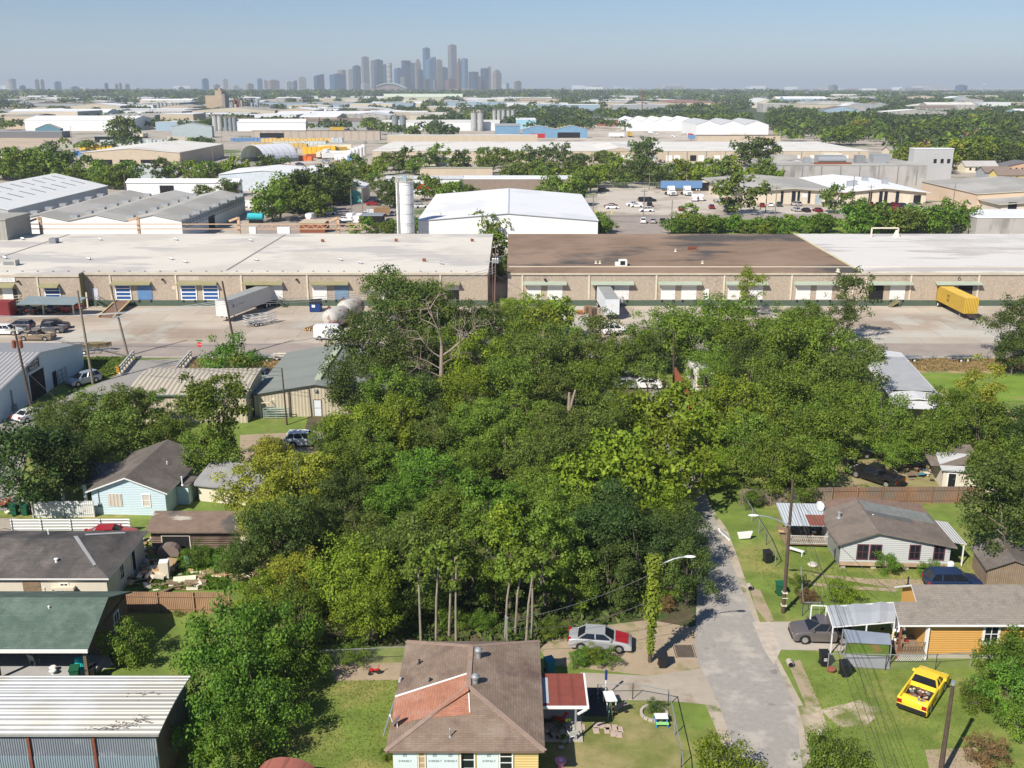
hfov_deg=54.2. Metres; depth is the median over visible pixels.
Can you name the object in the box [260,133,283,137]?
door
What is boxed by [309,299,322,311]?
dumpster
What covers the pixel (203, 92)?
distant woods
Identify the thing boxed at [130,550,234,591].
weedy yard
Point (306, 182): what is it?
tree
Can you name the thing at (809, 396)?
tree
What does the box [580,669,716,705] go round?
driveway dirt
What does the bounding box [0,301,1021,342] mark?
concrete yard
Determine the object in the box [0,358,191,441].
bridge road
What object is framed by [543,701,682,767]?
front lawn
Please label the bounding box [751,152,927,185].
warehouse
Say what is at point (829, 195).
tree
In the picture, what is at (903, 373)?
mobile home
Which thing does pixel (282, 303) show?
stairs
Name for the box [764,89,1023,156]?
distant woods
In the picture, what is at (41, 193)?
warehouse
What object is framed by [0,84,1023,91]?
distant roofs
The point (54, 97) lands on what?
warehouse
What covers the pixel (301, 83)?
tower
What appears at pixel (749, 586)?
culvert pipe
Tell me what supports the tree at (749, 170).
on the industrial ground at (869, 144)
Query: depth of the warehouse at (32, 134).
830.01 m
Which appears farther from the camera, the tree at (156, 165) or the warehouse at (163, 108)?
the warehouse at (163, 108)
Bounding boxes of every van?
[245,200,251,206]
[305,213,316,218]
[313,323,343,339]
[346,212,355,221]
[353,215,360,222]
[691,194,697,200]
[697,193,703,200]
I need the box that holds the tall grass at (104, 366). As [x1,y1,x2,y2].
[83,355,125,377]
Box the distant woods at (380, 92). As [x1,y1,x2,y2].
[0,87,786,97]
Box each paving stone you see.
[592,727,599,733]
[593,722,598,728]
[599,722,604,728]
[603,727,609,733]
[610,730,616,736]
[612,724,617,730]
[616,726,623,732]
[616,731,621,737]
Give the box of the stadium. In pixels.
[365,83,407,90]
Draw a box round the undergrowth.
[311,397,683,644]
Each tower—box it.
[5,79,16,90]
[34,79,39,89]
[40,79,44,89]
[54,81,61,89]
[70,86,79,89]
[201,78,208,89]
[222,79,228,90]
[231,85,238,89]
[246,83,253,89]
[257,78,262,90]
[263,80,267,89]
[267,80,279,89]
[284,81,292,90]
[293,80,296,89]
[297,77,306,89]
[313,74,324,89]
[329,74,345,90]
[337,70,346,89]
[346,69,352,89]
[352,65,360,89]
[361,56,369,86]
[361,83,369,89]
[369,60,374,88]
[373,59,383,88]
[383,64,386,82]
[386,63,391,82]
[394,68,401,83]
[400,77,405,86]
[401,60,410,88]
[411,63,414,90]
[414,59,420,89]
[418,69,422,89]
[422,47,429,77]
[425,57,436,90]
[433,79,436,90]
[436,54,442,89]
[442,67,447,89]
[445,79,455,90]
[448,44,456,88]
[457,58,461,88]
[461,58,467,88]
[468,76,480,89]
[469,72,478,90]
[481,68,488,89]
[487,66,490,88]
[493,70,501,89]
[514,81,520,90]
[828,85,837,90]
[955,85,967,90]
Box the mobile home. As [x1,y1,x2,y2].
[860,349,946,420]
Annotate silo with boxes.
[211,114,217,130]
[216,114,222,130]
[223,116,228,130]
[228,116,232,130]
[232,116,236,130]
[391,114,397,132]
[395,175,414,233]
[399,113,405,132]
[471,110,476,130]
[477,110,483,130]
[492,109,495,119]
[497,109,500,119]
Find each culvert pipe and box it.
[746,583,752,589]
[786,658,793,667]
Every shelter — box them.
[240,143,298,162]
[360,213,384,225]
[840,629,891,668]
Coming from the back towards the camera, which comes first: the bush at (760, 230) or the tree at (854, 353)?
the bush at (760, 230)
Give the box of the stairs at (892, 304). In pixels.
[887,296,899,306]
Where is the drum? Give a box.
[948,561,954,566]
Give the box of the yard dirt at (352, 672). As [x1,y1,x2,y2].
[331,662,401,680]
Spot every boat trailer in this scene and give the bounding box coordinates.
[82,345,114,354]
[242,311,277,326]
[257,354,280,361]
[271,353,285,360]
[904,353,936,361]
[944,352,990,361]
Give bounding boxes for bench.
[789,547,804,556]
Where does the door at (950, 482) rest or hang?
in the shed at (944, 468)
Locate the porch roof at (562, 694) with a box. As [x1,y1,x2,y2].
[541,673,588,741]
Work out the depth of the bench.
89.19 m
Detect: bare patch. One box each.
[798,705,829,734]
[822,700,881,726]
[925,747,985,767]
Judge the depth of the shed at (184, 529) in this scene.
89.98 m
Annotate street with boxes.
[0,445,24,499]
[83,343,1020,355]
[603,214,845,219]
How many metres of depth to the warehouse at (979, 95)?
2774.62 m
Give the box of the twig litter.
[85,692,159,729]
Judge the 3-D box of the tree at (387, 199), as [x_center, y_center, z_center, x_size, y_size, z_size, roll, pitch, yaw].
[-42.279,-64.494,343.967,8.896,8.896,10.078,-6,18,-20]
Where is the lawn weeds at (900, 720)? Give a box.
[800,665,1021,767]
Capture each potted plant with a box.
[556,719,564,732]
[560,734,567,742]
[563,718,570,730]
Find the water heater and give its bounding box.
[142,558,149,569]
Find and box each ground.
[0,88,992,124]
[0,125,1023,300]
[0,358,1023,767]
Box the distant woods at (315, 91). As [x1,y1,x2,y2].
[0,88,780,97]
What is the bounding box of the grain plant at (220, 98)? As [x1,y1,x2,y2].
[205,88,229,108]
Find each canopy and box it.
[689,180,708,190]
[810,601,896,652]
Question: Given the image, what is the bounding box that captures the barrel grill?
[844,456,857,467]
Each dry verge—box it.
[186,358,279,368]
[912,358,1023,372]
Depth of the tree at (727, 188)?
324.75 m
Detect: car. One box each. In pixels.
[0,323,22,335]
[10,319,35,330]
[10,407,37,422]
[16,305,30,313]
[25,305,45,314]
[40,318,70,326]
[44,305,62,312]
[59,304,84,312]
[65,369,101,386]
[84,523,138,530]
[284,429,324,447]
[322,210,335,214]
[336,221,351,226]
[339,216,345,220]
[365,201,376,205]
[414,203,427,207]
[567,624,632,653]
[597,187,609,191]
[601,323,629,334]
[605,204,618,208]
[611,377,640,388]
[630,203,642,206]
[633,378,662,389]
[639,206,653,211]
[640,217,646,222]
[644,197,656,201]
[788,614,853,645]
[790,201,801,205]
[791,207,801,211]
[802,207,810,211]
[812,207,822,211]
[834,443,874,460]
[891,202,899,206]
[921,567,984,584]
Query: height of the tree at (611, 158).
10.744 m
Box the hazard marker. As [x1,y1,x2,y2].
[115,366,119,374]
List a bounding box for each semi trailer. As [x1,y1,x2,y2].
[140,133,147,137]
[167,136,184,139]
[215,285,272,319]
[311,144,330,146]
[316,151,322,158]
[322,152,344,159]
[330,127,343,129]
[332,144,351,149]
[334,154,355,160]
[337,147,346,150]
[597,285,619,317]
[609,133,623,137]
[660,181,701,190]
[936,285,979,317]
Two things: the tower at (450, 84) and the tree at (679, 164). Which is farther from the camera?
the tower at (450, 84)
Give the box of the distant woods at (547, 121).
[0,91,754,147]
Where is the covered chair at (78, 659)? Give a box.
[74,656,83,670]
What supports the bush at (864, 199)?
on the industrial ground at (869, 144)
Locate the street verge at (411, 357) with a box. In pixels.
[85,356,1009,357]
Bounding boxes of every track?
[803,582,898,591]
[805,573,923,587]
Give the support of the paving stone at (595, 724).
on the front lawn at (642, 743)
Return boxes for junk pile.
[0,495,35,513]
[127,541,190,585]
[131,557,181,580]
[143,575,206,591]
[182,568,258,581]
[544,715,568,748]
[778,526,826,540]
[880,627,914,648]
[893,460,935,480]
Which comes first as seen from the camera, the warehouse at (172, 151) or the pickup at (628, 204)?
the pickup at (628, 204)
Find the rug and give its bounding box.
[671,643,698,658]
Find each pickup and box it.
[17,328,56,340]
[31,321,68,333]
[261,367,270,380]
[626,201,642,205]
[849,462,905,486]
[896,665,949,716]
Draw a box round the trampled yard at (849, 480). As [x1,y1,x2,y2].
[826,458,939,486]
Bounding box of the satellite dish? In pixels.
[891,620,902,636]
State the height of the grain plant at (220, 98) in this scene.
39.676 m
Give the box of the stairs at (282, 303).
[276,296,287,306]
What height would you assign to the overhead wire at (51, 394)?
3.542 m
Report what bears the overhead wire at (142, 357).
attached to the utility pole at (19, 343)
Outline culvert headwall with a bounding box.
[718,528,752,540]
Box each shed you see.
[0,212,31,239]
[0,676,190,767]
[145,511,287,549]
[923,444,999,492]
[970,538,1023,584]
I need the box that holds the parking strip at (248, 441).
[240,431,350,462]
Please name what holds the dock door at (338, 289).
in the warehouse at (164, 269)
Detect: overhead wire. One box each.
[0,300,223,317]
[6,327,264,367]
[17,328,274,371]
[20,365,169,474]
[21,302,223,316]
[22,327,278,375]
[76,304,223,315]
[224,268,491,300]
[224,270,493,302]
[224,272,494,304]
[498,276,672,330]
[508,575,648,620]
[512,601,648,628]
[792,491,885,767]
[792,497,905,767]
[792,504,876,767]
[793,486,894,766]
[793,493,895,594]
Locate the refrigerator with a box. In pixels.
[158,559,169,579]
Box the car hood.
[157,542,181,558]
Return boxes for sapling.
[403,552,441,640]
[418,542,446,639]
[435,538,455,634]
[442,549,470,640]
[491,548,513,639]
[497,543,534,633]
[509,547,537,640]
[511,550,555,638]
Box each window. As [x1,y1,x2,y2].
[22,581,40,590]
[59,583,68,585]
[107,494,122,505]
[113,609,120,632]
[119,562,124,581]
[141,494,150,506]
[417,753,425,767]
[460,753,475,767]
[499,753,512,767]
[791,191,795,202]
[807,191,810,202]
[856,544,868,559]
[869,544,881,559]
[879,191,882,201]
[884,191,887,201]
[895,191,899,201]
[908,545,920,559]
[932,545,945,560]
[982,627,1000,643]
[1008,202,1016,208]
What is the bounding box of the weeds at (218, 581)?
[150,547,229,589]
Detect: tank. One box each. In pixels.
[322,305,350,326]
[337,297,364,316]
[358,146,362,156]
[361,144,365,154]
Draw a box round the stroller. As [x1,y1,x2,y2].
[612,699,628,715]
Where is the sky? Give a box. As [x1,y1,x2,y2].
[0,0,1023,87]
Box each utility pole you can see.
[4,326,31,405]
[76,290,93,383]
[109,285,128,355]
[221,281,236,354]
[281,368,287,424]
[358,185,364,212]
[486,260,492,301]
[492,248,498,302]
[648,554,694,662]
[672,331,674,387]
[748,479,793,613]
[938,680,955,767]
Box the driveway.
[771,622,844,650]
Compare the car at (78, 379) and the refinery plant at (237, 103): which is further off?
the refinery plant at (237, 103)
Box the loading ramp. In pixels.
[97,299,131,317]
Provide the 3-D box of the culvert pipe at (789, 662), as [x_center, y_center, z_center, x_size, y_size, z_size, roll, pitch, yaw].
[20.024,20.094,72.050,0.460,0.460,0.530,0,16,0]
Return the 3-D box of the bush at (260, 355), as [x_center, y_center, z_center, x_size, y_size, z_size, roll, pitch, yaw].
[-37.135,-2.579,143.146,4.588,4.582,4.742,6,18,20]
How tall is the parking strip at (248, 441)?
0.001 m
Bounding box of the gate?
[263,406,288,417]
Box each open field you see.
[671,218,917,233]
[921,373,1023,400]
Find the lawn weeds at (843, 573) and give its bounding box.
[745,549,970,599]
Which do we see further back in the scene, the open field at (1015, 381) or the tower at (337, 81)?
the tower at (337, 81)
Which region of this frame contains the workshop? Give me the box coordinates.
[0,343,83,422]
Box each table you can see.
[555,756,565,767]
[603,690,616,710]
[654,713,668,727]
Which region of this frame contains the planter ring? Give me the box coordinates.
[640,704,668,721]
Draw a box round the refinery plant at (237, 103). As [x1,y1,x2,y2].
[231,99,258,106]
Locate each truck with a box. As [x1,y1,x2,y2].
[367,206,389,216]
[665,186,675,195]
[681,186,691,195]
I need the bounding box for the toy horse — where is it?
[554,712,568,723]
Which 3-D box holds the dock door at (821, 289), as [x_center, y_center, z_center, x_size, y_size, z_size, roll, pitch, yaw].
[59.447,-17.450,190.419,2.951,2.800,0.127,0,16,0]
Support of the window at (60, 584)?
in the house at (47, 560)
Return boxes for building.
[127,368,261,422]
[250,344,404,417]
[908,148,954,180]
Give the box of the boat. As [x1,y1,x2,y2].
[62,342,111,348]
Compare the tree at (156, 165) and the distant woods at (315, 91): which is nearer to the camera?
the tree at (156, 165)
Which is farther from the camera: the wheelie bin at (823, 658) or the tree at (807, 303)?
the tree at (807, 303)
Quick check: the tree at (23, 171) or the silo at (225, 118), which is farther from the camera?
the silo at (225, 118)
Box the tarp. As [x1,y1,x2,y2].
[584,687,606,715]
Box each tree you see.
[0,145,18,178]
[0,151,38,177]
[0,155,24,179]
[0,160,9,179]
[0,418,89,510]
[14,145,41,178]
[14,163,52,178]
[16,150,65,177]
[23,393,81,433]
[29,421,102,500]
[33,399,106,441]
[37,141,76,172]
[60,163,86,178]
[69,385,134,432]
[70,427,134,462]
[72,153,97,174]
[73,167,95,182]
[82,403,157,459]
[85,159,111,180]
[90,170,123,188]
[95,164,128,189]
[101,166,131,184]
[103,114,141,138]
[103,382,162,441]
[112,159,147,177]
[131,387,172,429]
[132,407,191,444]
[145,156,172,177]
[161,160,186,177]
[172,351,253,459]
[176,419,248,475]
[181,158,196,177]
[190,162,200,177]
[191,160,222,177]
[192,184,215,194]
[199,165,224,177]
[209,452,293,510]
[214,178,242,192]
[214,528,284,590]
[219,154,249,171]
[231,566,285,615]
[232,480,305,539]
[233,492,328,565]
[246,434,298,474]
[249,181,295,221]
[255,153,281,166]
[261,178,300,196]
[264,449,339,507]
[266,544,323,614]
[267,155,292,165]
[269,170,303,188]
[271,492,341,559]
[279,182,318,211]
[281,166,326,214]
[281,177,330,211]
[292,447,343,497]
[293,189,334,215]
[295,530,397,617]
[296,561,353,615]
[306,414,353,454]
[310,162,348,203]
[313,170,345,203]
[313,468,379,527]
[316,400,397,444]
[319,352,389,420]
[320,434,390,490]
[321,308,402,367]
[324,165,360,203]
[325,562,404,643]
[326,510,388,558]
[331,160,356,178]
[335,180,353,203]
[339,414,399,454]
[341,153,367,169]
[342,159,357,174]
[342,434,412,492]
[348,262,447,344]
[351,163,370,180]
[355,510,429,573]
[357,164,376,181]
[357,363,427,422]
[360,268,408,316]
[360,471,432,529]
[363,169,383,191]
[364,549,412,592]
[365,389,427,450]
[368,329,451,388]
[371,159,389,173]
[373,151,395,167]
[375,183,395,206]
[378,178,394,196]
[380,177,417,198]
[386,280,466,344]
[387,156,408,173]
[392,145,422,172]
[392,445,462,510]
[394,283,494,411]
[396,372,447,423]
[397,510,477,613]
[398,576,454,618]
[403,156,428,172]
[403,408,464,454]
[409,277,455,314]
[413,173,439,199]
[415,476,484,537]
[417,338,471,384]
[419,176,446,196]
[419,320,462,369]
[421,153,439,166]
[425,142,451,166]
[428,401,484,453]
[430,364,498,420]
[433,297,504,360]
[434,180,466,193]
[438,180,468,192]
[441,435,494,483]
[443,327,514,396]
[444,158,463,166]
[445,501,496,596]
[451,149,472,166]
[456,467,523,552]
[457,394,526,450]
[466,184,479,191]
[468,208,511,245]
[471,556,524,612]
[472,147,491,164]
[472,498,541,606]
[474,349,545,412]
[475,154,500,170]
[476,302,520,338]
[477,413,532,478]
[480,316,545,371]
[484,228,507,255]
[487,147,521,166]
[490,254,506,279]
[495,472,565,520]
[497,292,535,317]
[497,421,575,494]
[498,165,516,174]
[501,161,519,174]
[501,298,553,336]
[503,396,562,442]
[505,500,597,607]
[508,149,528,166]
[508,454,574,511]
[510,319,570,377]
[514,161,543,174]
[519,302,576,338]
[521,144,551,163]
[521,292,576,328]
[523,361,592,411]
[528,483,603,558]
[529,400,603,456]
[530,165,552,174]
[531,160,544,171]
[532,174,570,192]
[533,555,603,614]
[537,161,561,174]
[538,321,597,372]
[542,142,572,162]
[547,419,615,487]
[547,447,622,525]
[549,162,560,174]
[549,167,571,174]
[549,477,649,570]
[551,328,610,391]
[559,160,586,174]
[559,174,586,197]
[560,152,584,166]
[561,391,635,449]
[563,349,634,409]
[566,184,586,196]
[568,306,623,358]
[570,541,641,607]
[572,153,594,165]
[573,166,601,192]
[580,424,655,482]
[583,162,613,186]
[587,335,638,377]
[587,513,680,592]
[590,149,609,161]
[596,164,616,183]
[600,479,660,523]
[604,152,622,171]
[606,167,629,186]
[606,384,652,420]
[609,171,638,187]
[610,156,628,170]
[610,326,662,376]
[616,390,674,442]
[616,441,704,519]
[620,159,648,183]
[624,135,663,160]
[624,304,692,364]
[624,327,685,373]
[624,350,670,392]
[631,170,648,183]
[634,156,656,184]
[635,411,708,480]
[638,498,703,544]
[640,161,667,185]
[640,469,693,519]
[648,163,678,186]
[652,378,714,425]
[653,299,728,368]
[658,534,719,604]
[660,511,714,568]
[661,162,680,180]
[664,448,725,500]
[670,158,695,180]
[670,395,744,465]
[681,339,742,378]
[682,162,697,180]
[689,163,721,179]
[689,290,761,345]
[691,161,706,179]
[695,350,737,393]
[698,157,719,173]
[699,370,774,431]
[701,443,745,485]
[706,310,791,375]
[706,325,751,364]
[707,336,792,400]
[708,170,774,215]
[709,157,730,176]
[711,406,786,474]
[719,153,742,174]
[723,429,812,498]
[726,135,775,166]
[731,266,769,306]
[736,352,809,431]
[743,166,759,174]
[744,400,827,457]
[750,155,776,173]
[750,320,795,350]
[753,300,811,349]
[754,311,825,390]
[755,137,782,157]
[758,164,785,175]
[769,170,784,176]
[771,430,855,487]
[775,400,830,445]
[785,298,835,327]
[785,313,865,393]
[792,369,854,420]
[796,304,837,361]
[800,108,815,113]
[804,395,894,462]
[807,339,891,407]
[817,182,855,213]
[825,125,853,144]
[825,265,882,340]
[826,300,866,338]
[829,111,838,116]
[829,377,892,425]
[836,125,870,144]
[836,333,887,372]
[842,110,866,125]
[846,392,914,457]
[850,118,871,128]
[870,121,887,129]
[871,430,924,471]
[890,402,967,470]
[891,146,918,160]
[892,145,907,158]
[894,115,910,120]
[894,123,909,133]
[907,141,930,147]
[911,121,935,130]
[921,382,981,431]
[928,144,957,159]
[931,116,945,123]
[935,398,1016,452]
[940,117,963,132]
[944,137,980,167]
[946,384,988,426]
[948,138,970,167]
[952,352,1010,428]
[953,449,1023,556]
[956,139,987,162]
[961,403,1023,453]
[962,433,1020,491]
[966,116,990,135]
[973,135,998,160]
[973,292,1023,356]
[978,111,997,117]
[985,136,1012,160]
[985,433,1023,504]
[987,114,1015,128]
[990,117,1019,129]
[990,326,1023,374]
[991,143,1023,161]
[996,127,1023,137]
[999,137,1015,143]
[1002,148,1023,160]
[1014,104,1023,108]
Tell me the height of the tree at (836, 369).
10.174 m
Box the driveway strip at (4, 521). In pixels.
[0,518,16,530]
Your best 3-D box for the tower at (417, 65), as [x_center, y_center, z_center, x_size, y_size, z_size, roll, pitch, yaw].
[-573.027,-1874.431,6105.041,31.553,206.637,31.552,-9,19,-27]
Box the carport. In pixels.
[0,292,88,314]
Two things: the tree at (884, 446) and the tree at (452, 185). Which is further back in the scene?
the tree at (452, 185)
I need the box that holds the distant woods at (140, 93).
[2,88,770,97]
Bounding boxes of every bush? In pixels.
[94,615,156,669]
[165,617,255,712]
[168,667,275,764]
[173,609,181,616]
[178,538,218,566]
[181,581,289,675]
[188,702,271,767]
[195,329,260,367]
[198,637,301,723]
[206,551,239,575]
[212,675,315,752]
[235,349,270,369]
[235,596,324,678]
[251,630,334,691]
[271,570,326,635]
[294,633,329,671]
[334,639,370,669]
[345,222,364,233]
[357,215,374,232]
[366,223,382,233]
[378,220,395,233]
[378,748,392,761]
[388,219,396,232]
[396,215,418,232]
[437,605,471,629]
[467,608,499,631]
[536,615,569,639]
[567,645,593,667]
[582,641,604,663]
[590,644,622,668]
[594,212,609,231]
[598,217,612,233]
[600,219,619,228]
[638,578,678,606]
[645,696,665,712]
[659,218,683,233]
[659,593,676,611]
[669,211,690,228]
[677,217,694,232]
[680,202,698,214]
[684,728,771,767]
[687,214,711,233]
[688,213,704,231]
[701,214,724,233]
[704,217,724,229]
[719,219,731,231]
[724,213,742,232]
[731,220,752,232]
[736,221,755,233]
[737,485,766,508]
[750,216,764,230]
[755,222,778,233]
[758,215,788,233]
[772,217,800,233]
[783,214,798,230]
[783,476,821,502]
[784,465,814,487]
[786,215,803,226]
[787,572,810,587]
[792,215,813,233]
[792,724,878,767]
[793,587,821,603]
[808,214,840,232]
[814,212,841,231]
[819,576,868,604]
[835,204,872,233]
[843,196,869,218]
[843,210,886,233]
[851,198,894,233]
[866,206,904,233]
[869,203,890,233]
[873,551,905,576]
[877,207,908,233]
[888,206,927,233]
[902,201,930,229]
[905,206,929,233]
[917,209,939,233]
[917,558,945,576]
[919,204,969,233]
[938,196,983,231]
[956,679,996,716]
[961,730,1016,767]
[963,656,1023,722]
[969,629,1023,689]
[986,694,1023,742]
[987,623,1023,665]
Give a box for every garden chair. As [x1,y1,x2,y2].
[26,653,39,665]
[566,728,577,742]
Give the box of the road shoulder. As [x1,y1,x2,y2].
[624,368,810,767]
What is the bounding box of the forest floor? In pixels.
[253,369,696,648]
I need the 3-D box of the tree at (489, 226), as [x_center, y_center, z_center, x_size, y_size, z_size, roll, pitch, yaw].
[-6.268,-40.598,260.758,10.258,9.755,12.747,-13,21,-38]
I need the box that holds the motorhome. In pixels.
[686,358,713,392]
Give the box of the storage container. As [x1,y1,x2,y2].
[0,299,17,316]
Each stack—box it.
[59,143,92,147]
[79,144,113,149]
[100,139,168,143]
[230,137,261,140]
[251,143,307,146]
[261,138,330,141]
[272,141,326,144]
[298,155,312,160]
[302,146,336,153]
[304,322,322,331]
[331,137,343,141]
[584,305,591,312]
[589,306,597,317]
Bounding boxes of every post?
[505,615,507,640]
[605,670,607,690]
[608,702,613,723]
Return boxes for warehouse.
[0,131,70,137]
[0,173,107,214]
[0,234,492,306]
[4,114,55,128]
[8,110,102,115]
[12,109,117,113]
[13,100,61,103]
[14,98,69,101]
[20,97,85,99]
[24,116,153,130]
[26,103,126,107]
[30,106,70,108]
[30,190,245,233]
[35,124,62,130]
[70,103,135,108]
[73,100,116,102]
[80,140,223,166]
[94,136,136,141]
[102,113,164,118]
[110,97,167,98]
[116,108,202,110]
[124,110,157,112]
[125,178,242,194]
[126,163,167,177]
[136,105,156,107]
[140,99,196,102]
[143,102,194,105]
[145,110,191,112]
[155,120,200,130]
[160,113,205,121]
[161,104,205,108]
[166,101,200,102]
[171,122,213,136]
[189,112,256,113]
[192,106,281,113]
[206,113,255,116]
[218,165,320,190]
[236,119,306,130]
[248,102,303,105]
[251,130,380,139]
[254,105,275,108]
[254,113,304,117]
[260,98,308,101]
[271,102,350,106]
[273,118,372,129]
[278,107,323,111]
[278,111,393,114]
[284,104,331,106]
[299,113,346,117]
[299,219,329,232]
[301,96,339,98]
[320,107,396,109]
[323,98,383,101]
[332,101,358,103]
[346,111,393,119]
[350,96,383,97]
[350,103,394,107]
[372,102,423,107]
[372,109,403,110]
[373,142,868,162]
[377,120,499,130]
[382,102,415,106]
[384,94,462,101]
[385,176,463,195]
[387,135,537,142]
[392,111,428,119]
[402,100,434,101]
[410,112,448,119]
[417,188,598,247]
[420,167,492,175]
[425,157,452,164]
[428,106,480,111]
[444,101,520,107]
[460,101,489,106]
[463,175,571,191]
[465,98,507,100]
[495,123,519,133]
[497,97,551,97]
[504,98,559,101]
[506,102,567,107]
[507,227,1023,305]
[515,104,599,110]
[516,118,535,128]
[517,100,545,101]
[522,125,587,137]
[537,104,560,110]
[581,101,649,103]
[597,119,617,125]
[599,102,665,107]
[610,104,671,109]
[611,96,658,98]
[611,99,644,100]
[618,116,690,130]
[659,100,730,105]
[682,118,768,134]
[695,135,780,141]
[702,174,844,203]
[749,98,770,104]
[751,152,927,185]
[757,103,788,111]
[779,96,826,101]
[779,158,802,160]
[793,101,840,109]
[801,174,929,203]
[818,106,858,113]
[829,94,859,95]
[835,96,876,99]
[837,104,865,110]
[840,103,881,108]
[868,102,888,105]
[877,109,946,114]
[906,95,934,98]
[914,106,957,110]
[919,102,975,109]
[921,176,1023,208]
[944,96,965,99]
[952,209,1023,233]
[954,98,983,101]
[959,95,997,97]
[973,102,1010,106]
[978,196,1023,208]
[1006,109,1023,112]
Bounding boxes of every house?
[0,529,147,590]
[0,591,131,675]
[58,439,205,514]
[383,640,546,767]
[816,497,966,569]
[882,146,896,154]
[890,576,1023,660]
[957,161,998,171]
[975,166,1009,177]
[988,169,1023,176]
[997,160,1023,168]
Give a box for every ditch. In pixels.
[751,588,773,621]
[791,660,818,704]
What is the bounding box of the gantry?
[30,217,370,233]
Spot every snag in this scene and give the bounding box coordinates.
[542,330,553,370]
[567,390,575,415]
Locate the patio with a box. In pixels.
[98,652,114,670]
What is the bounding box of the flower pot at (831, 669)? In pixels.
[827,666,835,672]
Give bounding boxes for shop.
[332,179,369,202]
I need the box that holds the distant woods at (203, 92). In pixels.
[0,88,783,97]
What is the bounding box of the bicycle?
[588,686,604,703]
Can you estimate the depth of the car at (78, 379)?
139.96 m
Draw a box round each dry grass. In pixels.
[188,357,279,369]
[910,357,1023,370]
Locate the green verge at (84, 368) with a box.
[78,367,117,382]
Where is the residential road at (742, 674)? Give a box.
[628,359,801,767]
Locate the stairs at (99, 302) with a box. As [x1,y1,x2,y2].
[95,296,108,306]
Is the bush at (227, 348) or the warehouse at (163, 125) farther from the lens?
the warehouse at (163, 125)
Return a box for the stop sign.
[196,340,201,356]
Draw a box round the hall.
[752,99,775,107]
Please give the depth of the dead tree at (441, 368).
123.12 m
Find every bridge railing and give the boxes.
[119,350,134,373]
[176,350,191,367]
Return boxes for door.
[0,303,9,316]
[2,288,13,298]
[12,289,17,301]
[29,367,46,401]
[44,287,60,296]
[52,370,57,387]
[92,288,98,299]
[93,160,112,165]
[114,285,131,299]
[130,549,136,572]
[137,285,152,299]
[141,160,156,163]
[159,185,173,192]
[161,535,190,548]
[180,285,196,299]
[202,285,218,299]
[208,215,214,229]
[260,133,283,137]
[271,285,282,299]
[312,285,326,299]
[313,399,321,416]
[334,285,348,299]
[350,191,360,202]
[446,285,458,289]
[527,285,540,299]
[530,134,544,137]
[547,285,562,299]
[557,132,579,137]
[614,285,628,299]
[661,285,675,299]
[666,155,671,160]
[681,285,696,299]
[690,155,695,160]
[698,155,703,160]
[703,289,708,298]
[728,285,741,299]
[749,285,762,299]
[795,285,810,299]
[815,195,821,203]
[816,285,832,299]
[889,285,905,299]
[903,195,910,203]
[913,195,920,203]
[946,473,957,486]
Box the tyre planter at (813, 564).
[807,561,817,567]
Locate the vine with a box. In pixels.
[638,551,668,654]
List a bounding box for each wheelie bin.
[8,503,19,514]
[19,503,29,514]
[68,663,79,675]
[84,662,96,675]
[543,655,555,673]
[657,650,667,667]
[762,548,772,562]
[775,580,783,595]
[818,649,830,666]
[838,659,851,676]
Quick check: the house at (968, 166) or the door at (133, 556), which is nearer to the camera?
the door at (133, 556)
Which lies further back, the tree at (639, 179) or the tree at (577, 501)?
the tree at (639, 179)
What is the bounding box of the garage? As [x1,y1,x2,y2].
[192,460,292,504]
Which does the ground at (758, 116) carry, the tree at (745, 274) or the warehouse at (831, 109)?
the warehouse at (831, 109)
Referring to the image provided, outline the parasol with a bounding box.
[260,757,314,767]
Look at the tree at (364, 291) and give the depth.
178.52 m
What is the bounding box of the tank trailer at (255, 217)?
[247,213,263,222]
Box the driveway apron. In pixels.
[753,622,780,663]
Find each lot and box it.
[242,200,265,214]
[256,188,396,233]
[284,145,359,165]
[551,125,694,141]
[598,188,724,214]
[598,220,663,233]
[725,202,957,214]
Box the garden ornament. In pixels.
[49,668,56,674]
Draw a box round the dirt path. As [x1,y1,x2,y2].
[540,620,700,675]
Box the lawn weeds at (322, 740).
[250,679,397,767]
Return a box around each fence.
[10,519,130,530]
[31,501,94,517]
[126,592,230,612]
[319,646,404,667]
[597,182,660,188]
[597,683,683,767]
[675,367,688,409]
[740,487,832,505]
[745,497,776,565]
[759,213,800,213]
[800,567,820,614]
[827,652,972,669]
[831,486,982,503]
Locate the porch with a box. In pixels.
[776,503,827,546]
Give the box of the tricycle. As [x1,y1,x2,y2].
[368,667,380,675]
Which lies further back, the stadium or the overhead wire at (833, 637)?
the stadium

